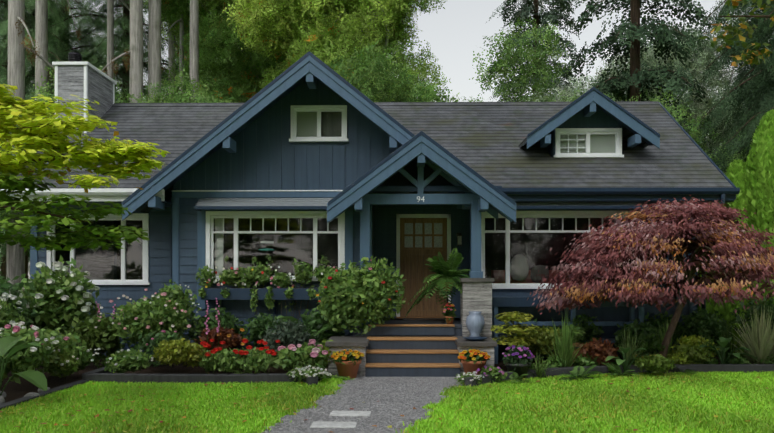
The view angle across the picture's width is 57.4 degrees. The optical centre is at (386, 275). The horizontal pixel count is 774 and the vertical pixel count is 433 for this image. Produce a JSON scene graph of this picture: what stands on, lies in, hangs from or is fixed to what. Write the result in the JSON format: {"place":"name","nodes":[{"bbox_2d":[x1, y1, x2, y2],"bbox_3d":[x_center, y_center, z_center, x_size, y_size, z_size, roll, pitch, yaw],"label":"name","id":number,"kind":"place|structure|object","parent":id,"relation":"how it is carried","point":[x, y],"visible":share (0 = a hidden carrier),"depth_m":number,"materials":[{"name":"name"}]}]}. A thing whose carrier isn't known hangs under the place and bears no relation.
{"place":"outdoors","nodes":[
{"label":"outdoors","id":0,"kind":"place"},
{"bbox_2d":[253,376,461,432],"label":"gravel path","id":1,"kind":"structure","parent":0,"point":[387,401],"depth_m":9.02,"materials":[{"name":"grey gravel"}]},
{"bbox_2d":[310,411,370,427],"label":"stepping stones","id":2,"kind":"object","parent":1,"relation":"on","point":[315,424],"visible":0.79,"depth_m":7.94,"materials":[{"name":"grey stone"}]},
{"bbox_2d":[331,349,364,378],"bbox_3d":[-0.634,1.419,11.488,0.540,0.494,0.553,0,0,-18],"label":"terracotta pot","id":3,"kind":"object","parent":1,"relation":"on","point":[348,365],"visible":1,"depth_m":11.33,"materials":[{"name":"orange ceramic"}]},
{"bbox_2d":[457,348,490,374],"bbox_3d":[1.411,1.421,11.440,0.506,0.490,0.515,0,0,25],"label":"terracotta pot","id":4,"kind":"object","parent":1,"relation":"on","point":[471,360],"visible":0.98,"depth_m":11.32,"materials":[{"name":"orange ceramic"}]},
{"bbox_2d":[0,356,748,402],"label":"garden bed soil","id":5,"kind":"structure","parent":0,"point":[13,390],"depth_m":12.00,"materials":[{"name":"black soil"}]},
{"bbox_2d":[0,387,49,403],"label":"garden rocks","id":6,"kind":"object","parent":5,"relation":"on","point":[2,396],"visible":0.38,"depth_m":9.46,"materials":[{"name":"grey stone"}]},
{"bbox_2d":[5,0,54,297],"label":"tree","id":7,"kind":"object","parent":5,"relation":"on","point":[15,254],"visible":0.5,"depth_m":23.87,"materials":[{"name":"grey plant"}]},
{"bbox_2d":[0,270,86,395],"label":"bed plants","id":8,"kind":"object","parent":5,"relation":"on","point":[25,352],"visible":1,"depth_m":10.50,"materials":[{"name":"green plant"}]},
{"bbox_2d":[18,255,121,355],"bbox_3d":[-6.159,0.547,12.887,3.020,1.843,1.677,0,0,1],"label":"flowering bush","id":9,"kind":"object","parent":5,"relation":"on","point":[57,293],"visible":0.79,"depth_m":12.57,"materials":[{"name":"green plant"}]},
{"bbox_2d":[0,84,168,252],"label":"tree foliage","id":10,"kind":"object","parent":5,"relation":"on","point":[29,130],"visible":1,"depth_m":7.83,"materials":[{"name":"green plant"}]},
{"bbox_2d":[52,52,116,279],"bbox_3d":[-7.080,-1.704,16.639,0.800,6.740,1.650,0,0,1],"label":"chimney","id":11,"kind":"object","parent":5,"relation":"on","point":[76,76],"visible":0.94,"depth_m":16.05,"materials":[{"name":"stone"}]},
{"bbox_2d":[94,289,190,349],"bbox_3d":[-4.253,0.799,12.458,1.621,1.134,1.353,0,0,1],"label":"rose bush","id":12,"kind":"object","parent":5,"relation":"on","point":[144,317],"visible":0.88,"depth_m":12.39,"materials":[{"name":"green plant"}]},
{"bbox_2d":[104,338,205,372],"bbox_3d":[-3.739,1.301,11.517,1.615,0.548,0.681,0,0,-17],"label":"golden shrub","id":13,"kind":"object","parent":5,"relation":"on","point":[179,351],"visible":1,"depth_m":11.41,"materials":[{"name":"green plant"}]},
{"bbox_2d":[68,279,351,379],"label":"bed plants","id":14,"kind":"object","parent":5,"relation":"on","point":[179,296],"visible":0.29,"depth_m":12.36,"materials":[{"name":"green plant"}]},
{"bbox_2d":[194,339,279,373],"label":"flowers","id":15,"kind":"object","parent":5,"relation":"on","point":[233,360],"visible":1,"depth_m":11.36,"materials":[{"name":"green plant"}]},
{"bbox_2d":[189,307,310,357],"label":"shrubs","id":16,"kind":"object","parent":5,"relation":"on","point":[268,328],"visible":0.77,"depth_m":12.71,"materials":[{"name":"green plant"}]},
{"bbox_2d":[251,254,325,319],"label":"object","id":17,"kind":"object","parent":5,"relation":"on","point":[286,287],"visible":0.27,"depth_m":13.74,"materials":[{"name":"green plant"}]},
{"bbox_2d":[273,339,331,381],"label":"flowering plants","id":18,"kind":"object","parent":5,"relation":"on","point":[302,359],"visible":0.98,"depth_m":11.24,"materials":[{"name":"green plant"}]},
{"bbox_2d":[257,255,406,345],"bbox_3d":[-0.989,0.651,12.973,2.704,2.042,1.502,0,0,1],"label":"shrub beside stairs","id":19,"kind":"object","parent":5,"relation":"on","point":[354,296],"visible":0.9,"depth_m":12.62,"materials":[{"name":"green plant"}]},
{"bbox_2d":[38,78,689,342],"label":"house walls","id":20,"kind":"structure","parent":5,"relation":"on","point":[267,155],"depth_m":13.95,"materials":[{"name":"blue wood"}]},
{"bbox_2d":[89,219,273,252],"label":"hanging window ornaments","id":21,"kind":"object","parent":20,"relation":"hanging from","point":[243,241],"depth_m":14.57,"materials":[{"name":"white glass"}]},
{"bbox_2d":[200,288,331,313],"bbox_3d":[-2.178,0.503,13.754,2.820,0.524,0.330,0,0,1],"label":"window box","id":22,"kind":"object","parent":20,"relation":"attached to","point":[245,293],"visible":0.46,"depth_m":13.60,"materials":[{"name":"wood"}]},
{"bbox_2d":[195,255,346,311],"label":"window box plants","id":23,"kind":"object","parent":22,"relation":"in","point":[250,274],"visible":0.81,"depth_m":13.64,"materials":[{"name":"green plant"}]},
{"bbox_2d":[47,105,636,288],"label":"house windows","id":24,"kind":"structure","parent":20,"relation":"in","point":[318,123],"depth_m":13.94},
{"bbox_2d":[30,190,697,359],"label":"house trim","id":25,"kind":"structure","parent":20,"relation":"attached to","point":[201,226],"depth_m":13.93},
{"bbox_2d":[117,199,623,319],"bbox_3d":[-0.594,-0.324,16.288,12.920,2.620,4.480,0,0,1],"label":"house interior","id":26,"kind":"object","parent":20,"relation":"in","point":[253,251],"depth_m":18.34,"materials":[{"name":"black"}]},
{"bbox_2d":[1,51,739,312],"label":"roof trim","id":27,"kind":"structure","parent":20,"relation":"attached to","point":[309,67],"depth_m":13.10,"materials":[{"name":"blue wood"}]},
{"bbox_2d":[17,101,732,222],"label":"house roof","id":28,"kind":"structure","parent":20,"relation":"on","point":[484,139],"depth_m":15.30,"materials":[{"name":"grey"}]},
{"bbox_2d":[194,198,644,210],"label":"window awnings","id":29,"kind":"object","parent":20,"relation":"attached to","point":[263,203],"depth_m":13.55,"materials":[{"name":"blue wood"}]},
{"bbox_2d":[396,214,450,317],"bbox_3d":[0.760,-0.194,14.706,1.130,2.160,0.150,0,0,1],"label":"front door","id":30,"kind":"structure","parent":20,"relation":"attached to","point":[419,236],"depth_m":14.73,"materials":[{"name":"brown wood"}]},
{"bbox_2d":[457,233,461,245],"bbox_3d":[1.494,-0.749,14.616,0.100,0.270,0.170,0,0,1],"label":"porch lantern","id":31,"kind":"object","parent":20,"relation":"attached to","point":[459,239],"visible":1,"depth_m":14.54,"materials":[{"name":"grey metal"}]},
{"bbox_2d":[510,254,548,282],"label":"sofa cushions","id":32,"kind":"object","parent":20,"relation":"in","point":[521,263],"depth_m":14.62,"materials":[{"name":"grey fabric"}]},
{"bbox_2d":[519,87,659,157],"bbox_3d":[4.125,-3.072,15.436,2.630,1.361,2.768,0,0,1],"label":"roof dormer","id":33,"kind":"object","parent":20,"relation":"on","point":[593,122],"visible":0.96,"depth_m":14.52,"materials":[{"name":"blue wood"}]},
{"bbox_2d":[0,15,751,229],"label":"trees","id":34,"kind":"object","parent":5,"relation":"on","point":[370,94],"visible":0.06,"depth_m":22.62,"materials":[{"name":"green plant"}]},
{"bbox_2d":[502,345,534,377],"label":"potted flowers","id":35,"kind":"object","parent":5,"relation":"on","point":[520,364],"visible":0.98,"depth_m":11.13,"materials":[{"name":"black"}]},
{"bbox_2d":[490,311,562,358],"bbox_3d":[2.507,1.140,12.428,1.640,1.059,0.849,0,0,-39],"label":"shrub","id":36,"kind":"object","parent":5,"relation":"on","point":[536,339],"visible":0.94,"depth_m":12.20,"materials":[{"name":"green plant"}]},
{"bbox_2d":[492,297,646,363],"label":"wall","id":37,"kind":"structure","parent":5,"relation":"on","point":[497,302],"depth_m":13.25,"materials":[{"name":"blue wood"}]},
{"bbox_2d":[454,297,773,383],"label":"shrubs","id":38,"kind":"object","parent":5,"relation":"on","point":[703,323],"visible":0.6,"depth_m":12.72,"materials":[{"name":"green plant"}]},
{"bbox_2d":[503,306,773,382],"bbox_3d":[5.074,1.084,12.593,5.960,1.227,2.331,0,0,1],"label":"bed plants","id":39,"kind":"object","parent":5,"relation":"on","point":[757,352],"visible":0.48,"depth_m":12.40,"materials":[{"name":"green plant"}]},
{"bbox_2d":[527,195,773,357],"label":"japanese maple tree","id":40,"kind":"object","parent":5,"relation":"on","point":[639,244],"visible":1,"depth_m":11.63,"materials":[{"name":"red plant"}]},
{"bbox_2d":[691,0,773,173],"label":"conifer tree","id":41,"kind":"object","parent":5,"relation":"on","point":[751,127],"visible":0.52,"depth_m":20.75,"materials":[{"name":"green plant"}]},
{"bbox_2d":[0,0,767,278],"label":"sky","id":42,"kind":"structure","parent":0,"point":[453,33],"materials":[{"name":"white"}]},
{"bbox_2d":[0,279,773,432],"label":"ground","id":43,"kind":"structure","parent":0,"point":[336,385],"depth_m":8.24,"materials":[{"name":"green plant"}]},
{"bbox_2d":[0,0,70,278],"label":"conifer tree","id":44,"kind":"object","parent":43,"relation":"on","point":[27,74],"visible":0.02,"depth_m":32.28,"materials":[{"name":"brown plant"}]},
{"bbox_2d":[0,0,103,279],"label":"conifer tree","id":45,"kind":"object","parent":43,"relation":"on","point":[62,38],"visible":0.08,"depth_m":32.88,"materials":[{"name":"brown plant"}]},
{"bbox_2d":[35,0,80,117],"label":"tree trunk","id":46,"kind":"object","parent":43,"relation":"on","point":[41,22],"visible":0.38,"depth_m":27.92,"materials":[{"name":"grey plant"}]},
{"bbox_2d":[26,0,121,260],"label":"conifer tree","id":47,"kind":"object","parent":43,"relation":"on","point":[74,14],"depth_m":45.12,"materials":[{"name":"green plant"}]},
{"bbox_2d":[0,0,189,268],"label":"conifer tree","id":48,"kind":"object","parent":43,"relation":"on","point":[122,19],"visible":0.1,"depth_m":34.61,"materials":[{"name":"brown plant"}]},
{"bbox_2d":[101,0,142,102],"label":"tree trunk","id":49,"kind":"object","parent":43,"relation":"on","point":[135,52],"visible":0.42,"depth_m":25.84,"materials":[{"name":"grey plant"}]},
{"bbox_2d":[107,0,163,78],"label":"tree trunk","id":50,"kind":"object","parent":43,"relation":"on","point":[110,29],"visible":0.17,"depth_m":28.97,"materials":[{"name":"grey plant"}]},
{"bbox_2d":[143,1,183,92],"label":"tree trunk","id":51,"kind":"object","parent":43,"relation":"on","point":[181,21],"visible":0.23,"depth_m":30.96,"materials":[{"name":"grey plant"}]},
{"bbox_2d":[161,16,175,101],"bbox_3d":[-10.654,-14.334,34.881,8.915,32.001,9.042,0,0,1],"label":"tree trunk","id":52,"kind":"object","parent":43,"relation":"on","point":[171,51],"visible":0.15,"depth_m":33.92,"materials":[{"name":"grey plant"}]},
{"bbox_2d":[148,0,205,101],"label":"tree trunk","id":53,"kind":"object","parent":43,"relation":"on","point":[154,41],"visible":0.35,"depth_m":26.44,"materials":[{"name":"grey plant"}]},
{"bbox_2d":[190,0,198,99],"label":"tree trunk","id":54,"kind":"object","parent":43,"relation":"on","point":[194,38],"visible":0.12,"depth_m":26.88,"materials":[{"name":"grey plant"}]},
{"bbox_2d":[143,33,281,100],"bbox_3d":[-8.359,-14.101,37.122,10.032,31.535,10.069,0,0,26],"label":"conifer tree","id":55,"kind":"object","parent":43,"relation":"on","point":[178,77],"depth_m":35.07,"materials":[{"name":"green plant"}]},
{"bbox_2d":[143,0,411,102],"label":"rowan tree","id":56,"kind":"object","parent":43,"relation":"on","point":[221,44],"visible":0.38,"depth_m":29.97,"materials":[{"name":"green plant"}]},
{"bbox_2d":[220,0,450,101],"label":"bright maple tree","id":57,"kind":"object","parent":43,"relation":"on","point":[321,30],"visible":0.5,"depth_m":25.02,"materials":[{"name":"green plant"}]},
{"bbox_2d":[0,372,772,432],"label":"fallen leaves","id":58,"kind":"object","parent":43,"relation":"on","point":[97,415],"visible":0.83,"depth_m":8.54,"materials":[{"name":"plant"}]},
{"bbox_2d":[0,364,773,409],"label":"garden kerb","id":59,"kind":"structure","parent":43,"relation":"on","point":[99,374],"depth_m":10.83,"materials":[{"name":"stone"}]},
{"bbox_2d":[329,156,511,338],"bbox_3d":[0.621,-0.357,13.662,3.320,4.048,2.100,0,0,1],"label":"porch","id":60,"kind":"object","parent":43,"relation":"on","point":[476,290],"visible":0.5,"depth_m":12.83,"materials":[{"name":"wood"}]},
{"bbox_2d":[325,324,496,376],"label":"porch stairs","id":61,"kind":"structure","parent":60,"relation":"attached to","point":[410,357],"depth_m":11.89,"materials":[{"name":"wood"}]},
{"bbox_2d":[403,247,469,322],"bbox_3d":[1.074,0.169,13.136,1.338,1.434,1.357,0,0,-33],"label":"potted fern","id":62,"kind":"object","parent":60,"relation":"on","point":[443,270],"visible":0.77,"depth_m":13.05,"materials":[{"name":"green plant"}]},
{"bbox_2d":[442,302,456,323],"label":"potted flowers","id":63,"kind":"object","parent":60,"relation":"on","point":[449,310],"visible":1,"depth_m":12.85,"materials":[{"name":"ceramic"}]},
{"bbox_2d":[466,311,484,336],"bbox_3d":[1.556,0.866,12.480,0.340,0.460,0.340,0,0,1],"label":"vase","id":64,"kind":"object","parent":60,"relation":"on","point":[475,322],"visible":0.9,"depth_m":12.37,"materials":[{"name":"ceramic"}]},
{"bbox_2d":[463,336,487,340],"bbox_3d":[1.489,1.071,11.921,0.420,0.050,0.420,0,0,1],"label":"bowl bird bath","id":65,"kind":"object","parent":60,"relation":"on","point":[473,338],"visible":1,"depth_m":11.85,"materials":[{"name":"black stone"}]},
{"bbox_2d":[483,0,579,101],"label":"tree","id":66,"kind":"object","parent":43,"relation":"on","point":[528,7],"depth_m":49.68,"materials":[{"name":"green plant"}]},
{"bbox_2d":[520,74,617,101],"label":"tree","id":67,"kind":"object","parent":43,"relation":"on","point":[576,86],"depth_m":45.61,"materials":[{"name":"green plant"}]},
{"bbox_2d":[555,0,711,149],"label":"conifer tree","id":68,"kind":"object","parent":43,"relation":"on","point":[631,83],"visible":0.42,"depth_m":31.58,"materials":[{"name":"green plant"}]},
{"bbox_2d":[593,15,772,172],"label":"tree","id":69,"kind":"object","parent":43,"relation":"on","point":[695,105],"visible":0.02,"depth_m":41.19,"materials":[{"name":"green plant"}]},
{"bbox_2d":[697,0,773,67],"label":"overhanging branch","id":70,"kind":"object","parent":43,"relation":"on","point":[755,56],"visible":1,"depth_m":7.97,"materials":[{"name":"green plant"}]},
{"bbox_2d":[698,109,773,356],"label":"cedar hedge","id":71,"kind":"object","parent":43,"relation":"on","point":[752,177],"visible":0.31,"depth_m":14.24,"materials":[{"name":"green plant"}]},
{"bbox_2d":[701,1,773,165],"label":"conifer tree","id":72,"kind":"object","parent":43,"relation":"on","point":[713,67],"depth_m":27.95,"materials":[{"name":"green plant"}]},
{"bbox_2d":[704,0,773,163],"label":"conifer tree","id":73,"kind":"object","parent":43,"relation":"on","point":[738,66],"visible":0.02,"depth_m":35.69,"materials":[{"name":"green plant"}]}
]}

